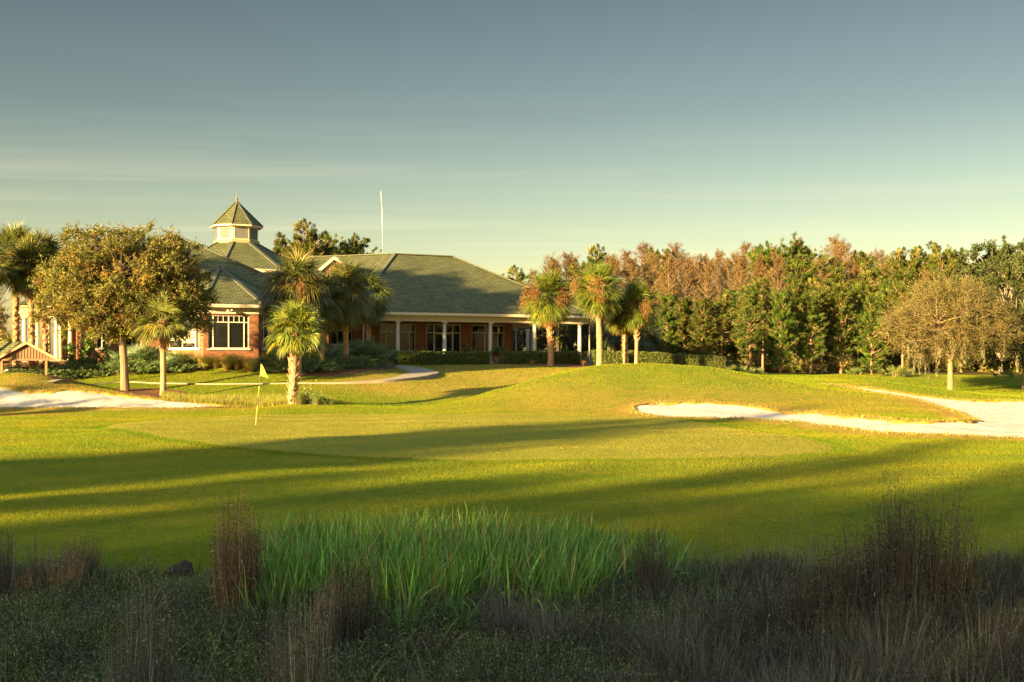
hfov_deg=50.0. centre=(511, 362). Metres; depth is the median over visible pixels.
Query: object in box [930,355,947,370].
undergrowth shrub
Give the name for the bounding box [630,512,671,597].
dry plume
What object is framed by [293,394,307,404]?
weed tuft
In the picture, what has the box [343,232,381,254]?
pine tree
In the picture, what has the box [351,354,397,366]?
juniper shrub
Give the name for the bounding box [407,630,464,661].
dry shrub
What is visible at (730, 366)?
palmetto shrub
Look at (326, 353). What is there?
palmetto shrub
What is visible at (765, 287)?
pine tree
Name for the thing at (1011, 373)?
palmetto shrub
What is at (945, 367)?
undergrowth shrub
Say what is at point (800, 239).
cypress tree
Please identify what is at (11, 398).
sand bunker
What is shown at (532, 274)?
cypress tree
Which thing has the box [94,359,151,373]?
juniper shrub
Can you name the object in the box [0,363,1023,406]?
turf grass
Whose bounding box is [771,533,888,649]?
dry shrub
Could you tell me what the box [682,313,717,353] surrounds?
pine tree
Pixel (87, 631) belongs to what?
ground cover
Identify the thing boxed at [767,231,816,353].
pine tree
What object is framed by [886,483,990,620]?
dry shrub
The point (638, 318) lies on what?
palm tree
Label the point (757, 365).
undergrowth shrub
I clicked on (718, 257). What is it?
cypress tree
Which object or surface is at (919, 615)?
dry shrub
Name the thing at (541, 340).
evergreen oak
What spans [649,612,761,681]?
dry grass clump
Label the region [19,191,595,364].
clubhouse
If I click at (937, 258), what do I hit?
pine tree
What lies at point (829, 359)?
undergrowth shrub
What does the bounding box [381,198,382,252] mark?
antenna mast
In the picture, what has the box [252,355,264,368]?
ornamental grass
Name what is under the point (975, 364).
undergrowth shrub
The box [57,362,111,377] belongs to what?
juniper shrub
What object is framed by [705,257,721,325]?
cypress tree
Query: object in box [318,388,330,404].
weed bush
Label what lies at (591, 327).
evergreen oak
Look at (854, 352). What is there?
pine tree
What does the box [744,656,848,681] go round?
dry shrub
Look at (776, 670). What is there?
dry grass clump
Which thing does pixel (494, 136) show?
sky
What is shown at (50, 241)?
palm tree
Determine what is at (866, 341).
pine tree
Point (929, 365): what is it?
undergrowth shrub
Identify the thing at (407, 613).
sedge clump
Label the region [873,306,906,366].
pine tree
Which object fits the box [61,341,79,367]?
tropical plant
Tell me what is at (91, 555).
dry plume
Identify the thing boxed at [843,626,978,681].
dry shrub
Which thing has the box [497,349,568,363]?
hedge
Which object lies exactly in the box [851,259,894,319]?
pine tree
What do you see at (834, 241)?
cypress tree
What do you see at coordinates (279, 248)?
pine tree
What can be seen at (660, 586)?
dry plume
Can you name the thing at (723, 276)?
cypress tree
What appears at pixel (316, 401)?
weed tuft
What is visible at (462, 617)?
sedge clump
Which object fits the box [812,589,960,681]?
dry grass clump
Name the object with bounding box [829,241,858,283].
cypress tree
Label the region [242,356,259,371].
ornamental grass
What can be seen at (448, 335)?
door
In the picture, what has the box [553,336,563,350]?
tropical plant
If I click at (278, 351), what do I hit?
palmetto shrub
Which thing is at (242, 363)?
ornamental grass
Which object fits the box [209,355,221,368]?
ornamental grass
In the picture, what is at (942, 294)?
pine tree
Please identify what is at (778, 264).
cypress tree
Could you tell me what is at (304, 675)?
dry plume
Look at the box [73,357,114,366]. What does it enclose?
juniper shrub
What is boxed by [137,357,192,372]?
juniper shrub
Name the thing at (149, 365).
juniper shrub
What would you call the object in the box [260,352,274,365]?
ornamental grass
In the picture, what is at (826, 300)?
pine tree
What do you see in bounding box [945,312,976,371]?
pine tree
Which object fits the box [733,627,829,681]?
dry shrub
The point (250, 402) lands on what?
rough grass
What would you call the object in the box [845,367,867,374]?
palmetto shrub
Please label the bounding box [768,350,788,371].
undergrowth shrub
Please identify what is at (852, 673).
dry grass clump
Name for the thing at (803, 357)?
pine tree
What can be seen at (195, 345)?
window
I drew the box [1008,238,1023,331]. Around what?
evergreen oak
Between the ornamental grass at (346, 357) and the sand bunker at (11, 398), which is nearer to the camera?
the sand bunker at (11, 398)
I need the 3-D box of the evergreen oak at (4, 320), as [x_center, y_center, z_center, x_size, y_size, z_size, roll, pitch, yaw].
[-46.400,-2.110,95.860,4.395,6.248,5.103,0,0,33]
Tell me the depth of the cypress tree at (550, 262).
123.18 m
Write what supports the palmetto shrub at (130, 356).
on the ground at (522, 391)
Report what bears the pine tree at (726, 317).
on the ground at (522, 391)
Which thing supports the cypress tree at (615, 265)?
on the ground at (522, 391)
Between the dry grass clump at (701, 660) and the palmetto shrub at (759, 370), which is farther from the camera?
the palmetto shrub at (759, 370)
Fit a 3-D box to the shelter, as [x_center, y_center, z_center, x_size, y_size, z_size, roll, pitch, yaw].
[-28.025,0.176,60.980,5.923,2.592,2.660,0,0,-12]
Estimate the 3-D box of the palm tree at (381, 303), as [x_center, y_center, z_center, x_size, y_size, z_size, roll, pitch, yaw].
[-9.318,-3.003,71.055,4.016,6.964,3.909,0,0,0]
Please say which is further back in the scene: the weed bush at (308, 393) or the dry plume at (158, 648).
the weed bush at (308, 393)
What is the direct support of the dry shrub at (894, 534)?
on the ground at (522, 391)
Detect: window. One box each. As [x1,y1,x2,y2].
[95,321,108,349]
[126,335,140,349]
[167,315,199,349]
[207,315,250,349]
[261,316,279,349]
[329,324,351,345]
[380,324,414,351]
[472,325,503,352]
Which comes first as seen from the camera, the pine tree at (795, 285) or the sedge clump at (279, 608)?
the sedge clump at (279, 608)
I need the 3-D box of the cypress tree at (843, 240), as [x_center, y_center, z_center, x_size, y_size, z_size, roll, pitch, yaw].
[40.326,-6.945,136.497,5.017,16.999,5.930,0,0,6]
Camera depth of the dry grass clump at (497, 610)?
8.96 m
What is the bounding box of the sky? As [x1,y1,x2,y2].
[0,0,1023,358]
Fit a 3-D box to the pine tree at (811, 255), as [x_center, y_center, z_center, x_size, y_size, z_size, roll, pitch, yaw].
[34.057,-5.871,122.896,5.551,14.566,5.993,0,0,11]
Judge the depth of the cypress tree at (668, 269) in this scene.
115.58 m
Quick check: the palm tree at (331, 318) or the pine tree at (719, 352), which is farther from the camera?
the pine tree at (719, 352)
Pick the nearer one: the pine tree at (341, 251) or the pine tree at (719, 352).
the pine tree at (719, 352)
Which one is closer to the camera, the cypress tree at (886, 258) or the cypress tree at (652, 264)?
the cypress tree at (652, 264)
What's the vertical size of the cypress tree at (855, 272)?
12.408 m
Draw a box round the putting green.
[106,413,834,459]
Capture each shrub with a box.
[0,326,20,362]
[3,362,41,372]
[3,365,27,373]
[25,366,75,379]
[39,365,91,377]
[41,361,76,370]
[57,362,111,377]
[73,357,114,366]
[74,361,130,374]
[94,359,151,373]
[103,344,159,364]
[113,358,170,371]
[130,346,176,362]
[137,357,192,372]
[156,349,195,366]
[157,356,209,369]
[257,357,316,371]
[258,353,288,366]
[268,347,289,356]
[273,356,327,371]
[286,345,341,359]
[302,357,345,371]
[314,341,353,357]
[314,354,362,368]
[337,354,382,368]
[338,334,395,358]
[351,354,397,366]
[352,625,406,655]
[376,343,399,364]
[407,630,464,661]
[461,344,473,351]
[476,603,538,651]
[490,346,506,355]
[504,604,603,652]
[550,601,632,654]
[568,658,645,681]
[582,352,590,362]
[598,621,672,668]
[635,603,735,651]
[673,606,780,666]
[723,352,757,371]
[723,364,735,370]
[724,357,744,371]
[728,344,770,372]
[731,365,755,372]
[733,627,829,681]
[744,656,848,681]
[746,368,767,373]
[750,548,860,652]
[762,613,885,681]
[766,354,807,372]
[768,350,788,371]
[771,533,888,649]
[799,357,825,372]
[804,513,898,645]
[808,586,932,668]
[809,655,909,681]
[823,355,835,371]
[825,494,935,633]
[826,357,855,371]
[836,354,855,371]
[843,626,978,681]
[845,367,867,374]
[853,353,893,372]
[854,473,939,637]
[860,454,975,623]
[862,567,960,676]
[877,365,915,376]
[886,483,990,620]
[886,612,1023,681]
[897,355,927,371]
[901,572,996,650]
[924,359,934,369]
[928,604,1008,659]
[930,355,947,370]
[938,360,974,370]
[938,599,1023,663]
[946,624,1023,681]
[960,603,1023,664]
[971,352,985,369]
[978,352,995,371]
[981,357,1021,372]
[992,370,1014,376]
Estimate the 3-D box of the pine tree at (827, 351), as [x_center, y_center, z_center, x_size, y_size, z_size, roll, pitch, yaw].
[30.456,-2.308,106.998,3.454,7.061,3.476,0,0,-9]
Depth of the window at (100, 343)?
65.31 m
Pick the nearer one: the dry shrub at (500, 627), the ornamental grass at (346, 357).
the dry shrub at (500, 627)
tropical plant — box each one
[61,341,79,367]
[79,332,97,364]
[95,344,115,363]
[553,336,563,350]
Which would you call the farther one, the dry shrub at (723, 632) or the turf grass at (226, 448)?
the turf grass at (226, 448)
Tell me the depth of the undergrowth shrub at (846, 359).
101.60 m
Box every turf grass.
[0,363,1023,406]
[0,388,1023,455]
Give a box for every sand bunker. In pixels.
[0,388,211,407]
[635,388,1023,436]
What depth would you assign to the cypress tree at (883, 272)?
114.75 m
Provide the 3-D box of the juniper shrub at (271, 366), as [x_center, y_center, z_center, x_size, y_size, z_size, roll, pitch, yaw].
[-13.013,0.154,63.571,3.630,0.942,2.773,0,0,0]
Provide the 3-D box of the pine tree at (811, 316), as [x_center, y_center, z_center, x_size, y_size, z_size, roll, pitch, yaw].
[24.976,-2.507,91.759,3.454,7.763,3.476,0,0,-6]
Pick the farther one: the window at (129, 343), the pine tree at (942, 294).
the pine tree at (942, 294)
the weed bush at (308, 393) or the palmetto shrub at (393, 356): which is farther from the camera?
the palmetto shrub at (393, 356)
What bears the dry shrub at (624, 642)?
on the ground at (522, 391)
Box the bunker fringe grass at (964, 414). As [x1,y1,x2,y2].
[0,382,1023,437]
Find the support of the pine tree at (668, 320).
on the ground at (522, 391)
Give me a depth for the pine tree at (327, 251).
113.36 m
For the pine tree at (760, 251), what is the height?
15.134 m
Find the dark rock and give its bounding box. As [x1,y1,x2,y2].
[163,560,193,578]
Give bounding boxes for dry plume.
[0,515,18,604]
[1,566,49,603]
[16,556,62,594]
[38,551,93,597]
[58,530,108,583]
[98,609,164,681]
[104,560,182,681]
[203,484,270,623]
[255,590,317,681]
[257,576,342,681]
[308,569,346,662]
[320,526,384,650]
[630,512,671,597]
[643,557,676,609]
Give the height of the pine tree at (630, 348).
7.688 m
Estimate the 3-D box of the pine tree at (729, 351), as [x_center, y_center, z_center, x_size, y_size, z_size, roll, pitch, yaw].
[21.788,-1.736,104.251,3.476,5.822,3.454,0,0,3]
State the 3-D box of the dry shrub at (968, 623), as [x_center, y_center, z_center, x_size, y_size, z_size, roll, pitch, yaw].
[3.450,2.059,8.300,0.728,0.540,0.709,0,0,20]
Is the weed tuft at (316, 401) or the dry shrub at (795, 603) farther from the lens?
the weed tuft at (316, 401)
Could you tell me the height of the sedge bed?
0.802 m
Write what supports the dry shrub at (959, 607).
on the ground at (522, 391)
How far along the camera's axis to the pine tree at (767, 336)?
104.26 m
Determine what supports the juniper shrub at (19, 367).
on the ground at (522, 391)
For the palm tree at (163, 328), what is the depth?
54.82 m
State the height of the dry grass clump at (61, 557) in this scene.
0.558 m
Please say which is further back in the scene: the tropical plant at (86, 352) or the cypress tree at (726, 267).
the cypress tree at (726, 267)
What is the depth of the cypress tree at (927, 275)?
114.84 m
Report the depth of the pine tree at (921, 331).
103.00 m
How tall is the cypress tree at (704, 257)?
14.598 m
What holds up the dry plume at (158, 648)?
on the ground at (522, 391)
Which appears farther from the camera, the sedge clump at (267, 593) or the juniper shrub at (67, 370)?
the juniper shrub at (67, 370)
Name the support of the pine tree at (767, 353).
on the ground at (522, 391)
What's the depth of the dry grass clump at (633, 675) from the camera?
6.75 m
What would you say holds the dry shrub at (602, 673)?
on the ground at (522, 391)
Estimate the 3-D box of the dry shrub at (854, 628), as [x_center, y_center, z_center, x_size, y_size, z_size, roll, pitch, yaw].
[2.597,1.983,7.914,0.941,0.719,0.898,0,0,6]
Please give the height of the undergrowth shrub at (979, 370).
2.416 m
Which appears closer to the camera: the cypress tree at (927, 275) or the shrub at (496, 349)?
the shrub at (496, 349)
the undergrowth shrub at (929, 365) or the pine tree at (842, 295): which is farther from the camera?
the undergrowth shrub at (929, 365)
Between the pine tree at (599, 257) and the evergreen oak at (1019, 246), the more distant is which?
the pine tree at (599, 257)
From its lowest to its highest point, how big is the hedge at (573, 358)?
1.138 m
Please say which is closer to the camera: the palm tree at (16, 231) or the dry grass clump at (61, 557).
the dry grass clump at (61, 557)
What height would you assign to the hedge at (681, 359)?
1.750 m
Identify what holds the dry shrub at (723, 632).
on the ground at (522, 391)
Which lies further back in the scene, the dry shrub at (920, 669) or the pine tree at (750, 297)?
the pine tree at (750, 297)
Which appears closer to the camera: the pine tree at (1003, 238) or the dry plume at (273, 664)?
the dry plume at (273, 664)
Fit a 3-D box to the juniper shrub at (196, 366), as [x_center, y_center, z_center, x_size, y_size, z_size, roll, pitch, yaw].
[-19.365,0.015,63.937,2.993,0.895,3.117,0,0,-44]
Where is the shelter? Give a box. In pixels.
[0,342,59,374]
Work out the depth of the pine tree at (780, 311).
89.53 m
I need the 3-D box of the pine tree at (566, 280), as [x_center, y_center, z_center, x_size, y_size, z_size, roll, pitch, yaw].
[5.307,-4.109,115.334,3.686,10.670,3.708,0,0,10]
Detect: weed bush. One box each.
[291,380,321,404]
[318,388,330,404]
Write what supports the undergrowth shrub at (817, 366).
on the ground at (522, 391)
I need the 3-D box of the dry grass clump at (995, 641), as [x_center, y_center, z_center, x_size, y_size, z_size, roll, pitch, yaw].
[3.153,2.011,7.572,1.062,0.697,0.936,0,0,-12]
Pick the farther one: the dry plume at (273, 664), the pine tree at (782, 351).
the pine tree at (782, 351)
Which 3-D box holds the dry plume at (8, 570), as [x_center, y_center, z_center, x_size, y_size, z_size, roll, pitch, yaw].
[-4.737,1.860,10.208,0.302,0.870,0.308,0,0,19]
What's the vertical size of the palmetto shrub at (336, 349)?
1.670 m
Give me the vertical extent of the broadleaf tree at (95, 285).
9.290 m
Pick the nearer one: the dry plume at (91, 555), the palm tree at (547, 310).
the dry plume at (91, 555)
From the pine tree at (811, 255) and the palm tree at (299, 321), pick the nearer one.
the palm tree at (299, 321)
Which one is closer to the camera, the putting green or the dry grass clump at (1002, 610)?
the dry grass clump at (1002, 610)
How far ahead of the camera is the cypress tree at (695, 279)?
131.96 m
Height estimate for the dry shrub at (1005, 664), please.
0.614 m
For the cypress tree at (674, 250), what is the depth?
124.22 m
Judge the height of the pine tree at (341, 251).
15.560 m
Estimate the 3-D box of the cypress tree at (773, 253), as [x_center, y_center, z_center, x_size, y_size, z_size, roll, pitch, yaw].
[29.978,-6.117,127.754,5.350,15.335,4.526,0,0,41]
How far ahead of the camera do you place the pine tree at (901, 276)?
110.92 m
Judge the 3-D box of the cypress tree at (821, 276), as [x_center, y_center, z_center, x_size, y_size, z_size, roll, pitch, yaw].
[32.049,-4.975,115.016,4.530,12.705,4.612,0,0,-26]
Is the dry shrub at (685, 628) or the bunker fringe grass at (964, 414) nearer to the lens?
the dry shrub at (685, 628)
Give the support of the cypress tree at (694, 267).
on the ground at (522, 391)
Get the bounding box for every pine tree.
[272,232,305,259]
[283,218,331,259]
[313,232,338,255]
[318,229,352,254]
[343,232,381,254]
[507,264,533,285]
[556,273,574,350]
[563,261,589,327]
[573,243,621,320]
[617,302,643,353]
[641,305,664,351]
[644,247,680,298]
[654,293,682,355]
[673,297,699,356]
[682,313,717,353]
[683,297,722,357]
[694,292,743,355]
[704,323,729,353]
[715,288,742,357]
[724,316,757,359]
[731,280,770,371]
[736,276,779,372]
[743,240,781,310]
[746,309,770,349]
[758,313,779,359]
[759,287,801,373]
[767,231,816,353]
[767,337,794,355]
[783,266,813,373]
[785,257,820,310]
[790,286,828,374]
[797,274,846,373]
[801,323,826,361]
[802,245,836,292]
[817,308,844,363]
[820,277,862,373]
[822,261,852,358]
[823,317,857,357]
[841,282,882,372]
[842,249,876,313]
[842,320,867,361]
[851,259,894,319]
[851,295,890,373]
[853,310,877,357]
[868,275,901,357]
[871,247,917,307]
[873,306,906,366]
[879,245,924,297]
[881,280,916,366]
[892,262,918,349]
[906,251,934,284]
[908,280,934,371]
[914,241,967,353]
[929,259,958,354]
[932,279,956,367]
[942,247,968,274]
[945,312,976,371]
[980,235,1011,279]
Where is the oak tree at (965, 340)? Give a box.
[874,265,1023,389]
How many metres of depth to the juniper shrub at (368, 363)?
65.61 m
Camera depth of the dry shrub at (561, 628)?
8.65 m
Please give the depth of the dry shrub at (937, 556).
8.76 m
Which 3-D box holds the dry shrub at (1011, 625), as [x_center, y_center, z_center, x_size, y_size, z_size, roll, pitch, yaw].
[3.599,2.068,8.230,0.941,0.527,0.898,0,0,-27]
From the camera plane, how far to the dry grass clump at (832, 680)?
6.58 m
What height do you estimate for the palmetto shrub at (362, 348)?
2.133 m
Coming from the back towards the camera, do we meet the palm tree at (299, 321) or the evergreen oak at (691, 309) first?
the evergreen oak at (691, 309)
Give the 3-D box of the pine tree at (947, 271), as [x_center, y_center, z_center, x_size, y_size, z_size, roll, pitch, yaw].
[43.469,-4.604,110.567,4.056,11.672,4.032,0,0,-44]
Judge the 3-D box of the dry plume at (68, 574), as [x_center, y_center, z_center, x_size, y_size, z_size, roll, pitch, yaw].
[-4.258,2.037,10.494,0.513,0.474,0.531,0,0,-9]
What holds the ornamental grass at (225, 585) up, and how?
on the ground at (522, 391)
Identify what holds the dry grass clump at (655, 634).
on the ground at (522, 391)
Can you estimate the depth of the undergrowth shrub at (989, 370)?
99.42 m
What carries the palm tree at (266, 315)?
on the ground at (522, 391)
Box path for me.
[47,365,438,384]
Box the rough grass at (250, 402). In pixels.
[161,389,334,407]
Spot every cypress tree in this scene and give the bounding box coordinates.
[0,286,11,335]
[528,268,541,335]
[530,252,568,334]
[550,257,564,350]
[555,251,579,286]
[562,254,579,279]
[604,254,627,286]
[608,254,624,288]
[616,249,638,287]
[618,256,648,290]
[633,241,661,287]
[637,245,654,282]
[638,252,664,302]
[653,241,695,300]
[654,254,683,308]
[672,252,694,307]
[673,253,709,308]
[675,255,701,307]
[679,259,717,333]
[688,258,722,324]
[691,252,718,320]
[698,248,733,350]
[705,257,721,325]
[711,257,733,315]
[713,255,744,356]
[723,252,754,337]
[724,251,745,306]
[735,241,754,337]
[748,256,773,358]
[763,254,789,343]
[764,245,784,338]
[785,236,814,356]
[806,255,832,348]
[818,234,847,333]
[827,238,848,357]
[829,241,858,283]
[845,260,864,335]
[865,246,888,344]
[873,261,893,342]
[879,252,892,279]
[920,269,933,357]
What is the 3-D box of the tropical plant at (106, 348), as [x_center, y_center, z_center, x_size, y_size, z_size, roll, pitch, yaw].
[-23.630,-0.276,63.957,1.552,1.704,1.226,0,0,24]
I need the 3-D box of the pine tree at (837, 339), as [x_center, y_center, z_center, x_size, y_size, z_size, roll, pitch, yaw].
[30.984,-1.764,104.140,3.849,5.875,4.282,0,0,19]
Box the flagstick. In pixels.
[255,364,268,424]
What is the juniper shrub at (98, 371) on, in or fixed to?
on the ground at (522, 391)
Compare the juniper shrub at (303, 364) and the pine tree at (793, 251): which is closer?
the juniper shrub at (303, 364)
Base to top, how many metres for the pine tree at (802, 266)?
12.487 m
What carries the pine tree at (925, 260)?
on the ground at (522, 391)
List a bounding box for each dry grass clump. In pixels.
[7,535,83,581]
[39,540,112,571]
[457,562,555,637]
[498,584,602,655]
[583,659,675,681]
[606,593,718,679]
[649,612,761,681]
[724,640,852,681]
[729,636,888,681]
[766,643,942,681]
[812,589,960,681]
[848,648,1017,681]
[912,603,1023,678]
[967,587,1023,630]
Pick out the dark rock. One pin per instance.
(187, 568)
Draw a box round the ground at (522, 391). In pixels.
[0,361,1023,681]
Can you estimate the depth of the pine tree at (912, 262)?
118.32 m
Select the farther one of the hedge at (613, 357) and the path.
the hedge at (613, 357)
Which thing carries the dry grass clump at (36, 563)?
on the ground at (522, 391)
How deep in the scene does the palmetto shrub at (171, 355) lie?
63.72 m
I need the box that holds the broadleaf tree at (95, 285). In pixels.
[25,218,221,390]
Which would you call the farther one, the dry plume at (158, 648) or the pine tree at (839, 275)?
the pine tree at (839, 275)
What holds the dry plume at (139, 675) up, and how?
on the ground at (522, 391)
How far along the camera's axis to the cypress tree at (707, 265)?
114.55 m
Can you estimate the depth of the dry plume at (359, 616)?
8.64 m
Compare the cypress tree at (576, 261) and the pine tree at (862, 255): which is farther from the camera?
the cypress tree at (576, 261)
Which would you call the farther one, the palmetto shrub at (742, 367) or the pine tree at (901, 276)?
the pine tree at (901, 276)
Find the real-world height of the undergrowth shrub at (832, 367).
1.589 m
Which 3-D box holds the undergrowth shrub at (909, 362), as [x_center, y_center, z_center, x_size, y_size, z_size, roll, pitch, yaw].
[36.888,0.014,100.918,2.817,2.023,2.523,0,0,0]
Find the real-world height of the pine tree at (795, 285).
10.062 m
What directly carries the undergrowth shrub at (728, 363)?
on the ground at (522, 391)
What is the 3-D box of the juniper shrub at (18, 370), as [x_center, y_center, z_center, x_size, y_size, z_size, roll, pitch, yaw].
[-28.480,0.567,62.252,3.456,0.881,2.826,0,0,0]
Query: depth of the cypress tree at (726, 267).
116.77 m
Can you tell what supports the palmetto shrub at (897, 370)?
on the ground at (522, 391)
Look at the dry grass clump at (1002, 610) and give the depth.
8.82 m
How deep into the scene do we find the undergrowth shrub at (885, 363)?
99.99 m
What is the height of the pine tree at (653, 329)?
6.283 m
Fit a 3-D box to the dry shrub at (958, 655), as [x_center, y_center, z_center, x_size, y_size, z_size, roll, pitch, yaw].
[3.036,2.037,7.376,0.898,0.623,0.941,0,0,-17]
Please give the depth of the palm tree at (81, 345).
63.87 m
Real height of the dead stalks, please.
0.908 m
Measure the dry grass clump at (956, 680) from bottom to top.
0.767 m
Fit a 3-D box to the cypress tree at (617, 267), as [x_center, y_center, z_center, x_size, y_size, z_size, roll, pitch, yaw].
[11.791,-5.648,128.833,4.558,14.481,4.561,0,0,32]
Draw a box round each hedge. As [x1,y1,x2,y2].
[387,350,491,364]
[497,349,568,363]
[566,350,582,363]
[589,350,628,365]
[628,350,726,368]
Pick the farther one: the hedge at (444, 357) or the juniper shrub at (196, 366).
the hedge at (444, 357)
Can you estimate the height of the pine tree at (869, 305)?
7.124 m
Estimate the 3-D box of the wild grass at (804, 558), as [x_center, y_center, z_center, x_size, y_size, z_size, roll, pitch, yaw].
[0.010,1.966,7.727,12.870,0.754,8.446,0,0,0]
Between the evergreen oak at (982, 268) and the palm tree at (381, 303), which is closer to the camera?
the palm tree at (381, 303)
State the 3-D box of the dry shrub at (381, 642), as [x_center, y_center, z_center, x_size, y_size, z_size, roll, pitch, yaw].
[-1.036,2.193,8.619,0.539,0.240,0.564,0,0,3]
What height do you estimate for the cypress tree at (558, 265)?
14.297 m
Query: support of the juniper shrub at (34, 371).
on the ground at (522, 391)
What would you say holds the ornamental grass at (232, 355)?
on the ground at (522, 391)
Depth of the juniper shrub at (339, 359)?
64.48 m
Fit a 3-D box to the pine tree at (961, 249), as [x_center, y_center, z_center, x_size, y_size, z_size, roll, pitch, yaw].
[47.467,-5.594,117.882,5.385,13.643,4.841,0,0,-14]
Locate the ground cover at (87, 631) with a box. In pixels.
[0,544,1023,681]
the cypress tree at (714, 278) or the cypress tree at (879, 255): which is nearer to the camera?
the cypress tree at (879, 255)
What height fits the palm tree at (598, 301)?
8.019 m
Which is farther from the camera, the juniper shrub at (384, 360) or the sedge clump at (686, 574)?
the juniper shrub at (384, 360)
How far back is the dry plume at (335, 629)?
8.36 m
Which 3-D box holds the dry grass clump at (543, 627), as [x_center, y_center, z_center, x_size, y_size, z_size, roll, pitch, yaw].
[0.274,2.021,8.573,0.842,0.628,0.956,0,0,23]
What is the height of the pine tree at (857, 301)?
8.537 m
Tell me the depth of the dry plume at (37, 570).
10.53 m
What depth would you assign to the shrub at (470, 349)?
80.01 m
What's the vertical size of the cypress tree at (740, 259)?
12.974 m
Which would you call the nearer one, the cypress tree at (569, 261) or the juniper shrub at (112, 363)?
the juniper shrub at (112, 363)
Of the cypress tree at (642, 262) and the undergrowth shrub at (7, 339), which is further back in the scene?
the cypress tree at (642, 262)
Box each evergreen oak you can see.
[0,306,11,341]
[513,327,559,350]
[542,293,596,354]
[574,287,629,355]
[656,294,695,353]
[951,239,1023,373]
[972,254,1023,388]
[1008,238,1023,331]
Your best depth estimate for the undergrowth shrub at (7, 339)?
73.93 m
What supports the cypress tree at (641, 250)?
on the ground at (522, 391)
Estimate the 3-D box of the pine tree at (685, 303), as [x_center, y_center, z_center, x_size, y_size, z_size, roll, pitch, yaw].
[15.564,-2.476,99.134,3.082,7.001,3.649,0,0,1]
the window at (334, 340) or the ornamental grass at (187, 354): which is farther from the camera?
the window at (334, 340)
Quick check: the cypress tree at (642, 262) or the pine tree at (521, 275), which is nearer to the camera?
the pine tree at (521, 275)
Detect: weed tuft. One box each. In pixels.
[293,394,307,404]
[310,395,322,404]
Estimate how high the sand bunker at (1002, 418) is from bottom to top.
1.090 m
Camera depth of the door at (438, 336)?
81.60 m
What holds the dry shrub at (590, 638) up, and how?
on the ground at (522, 391)
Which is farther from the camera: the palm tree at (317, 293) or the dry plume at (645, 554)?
the palm tree at (317, 293)
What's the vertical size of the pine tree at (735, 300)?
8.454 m
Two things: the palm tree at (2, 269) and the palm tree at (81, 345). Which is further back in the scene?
the palm tree at (81, 345)
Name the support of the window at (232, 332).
in the clubhouse
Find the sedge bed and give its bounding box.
[205,502,692,627]
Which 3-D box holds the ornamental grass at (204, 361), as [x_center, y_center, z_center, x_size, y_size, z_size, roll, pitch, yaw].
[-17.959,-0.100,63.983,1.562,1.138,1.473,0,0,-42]
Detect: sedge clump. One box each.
[238,568,301,614]
[245,572,315,626]
[320,577,387,631]
[369,577,460,648]
[427,592,487,638]
[674,557,706,591]
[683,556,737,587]
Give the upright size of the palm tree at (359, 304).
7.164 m
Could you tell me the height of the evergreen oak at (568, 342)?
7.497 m
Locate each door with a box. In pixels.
[435,333,442,351]
[446,333,451,350]
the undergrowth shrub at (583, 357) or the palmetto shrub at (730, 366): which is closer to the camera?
the palmetto shrub at (730, 366)
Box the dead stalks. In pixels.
[0,525,1023,681]
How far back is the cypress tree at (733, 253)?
126.92 m
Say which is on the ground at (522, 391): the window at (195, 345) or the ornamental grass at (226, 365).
the ornamental grass at (226, 365)
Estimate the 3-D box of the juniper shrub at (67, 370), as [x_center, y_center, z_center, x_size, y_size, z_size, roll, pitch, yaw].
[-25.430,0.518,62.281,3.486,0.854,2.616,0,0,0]
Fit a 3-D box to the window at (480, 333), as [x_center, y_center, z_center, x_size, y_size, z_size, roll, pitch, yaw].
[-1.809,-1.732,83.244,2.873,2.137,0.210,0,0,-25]
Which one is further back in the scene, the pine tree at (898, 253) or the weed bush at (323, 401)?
the pine tree at (898, 253)
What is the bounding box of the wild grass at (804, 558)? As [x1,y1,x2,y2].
[0,522,1023,681]
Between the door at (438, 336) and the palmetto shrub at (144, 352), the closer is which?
the palmetto shrub at (144, 352)
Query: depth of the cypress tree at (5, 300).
88.27 m
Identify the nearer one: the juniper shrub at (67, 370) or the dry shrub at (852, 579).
the dry shrub at (852, 579)
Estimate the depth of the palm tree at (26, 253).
61.49 m
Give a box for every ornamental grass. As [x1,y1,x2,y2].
[175,349,192,363]
[193,352,212,369]
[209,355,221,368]
[215,354,238,370]
[222,351,238,367]
[230,352,246,369]
[238,355,255,369]
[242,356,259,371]
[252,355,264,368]
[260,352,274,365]
[338,354,347,366]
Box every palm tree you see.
[0,219,31,366]
[0,230,59,369]
[0,234,19,291]
[9,222,64,367]
[68,262,85,360]
[129,284,195,394]
[253,262,306,362]
[260,243,334,377]
[262,298,326,403]
[307,265,349,360]
[319,257,376,360]
[344,263,395,354]
[517,263,575,365]
[565,258,628,365]
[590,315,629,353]
[603,284,642,363]
[616,277,663,363]
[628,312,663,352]

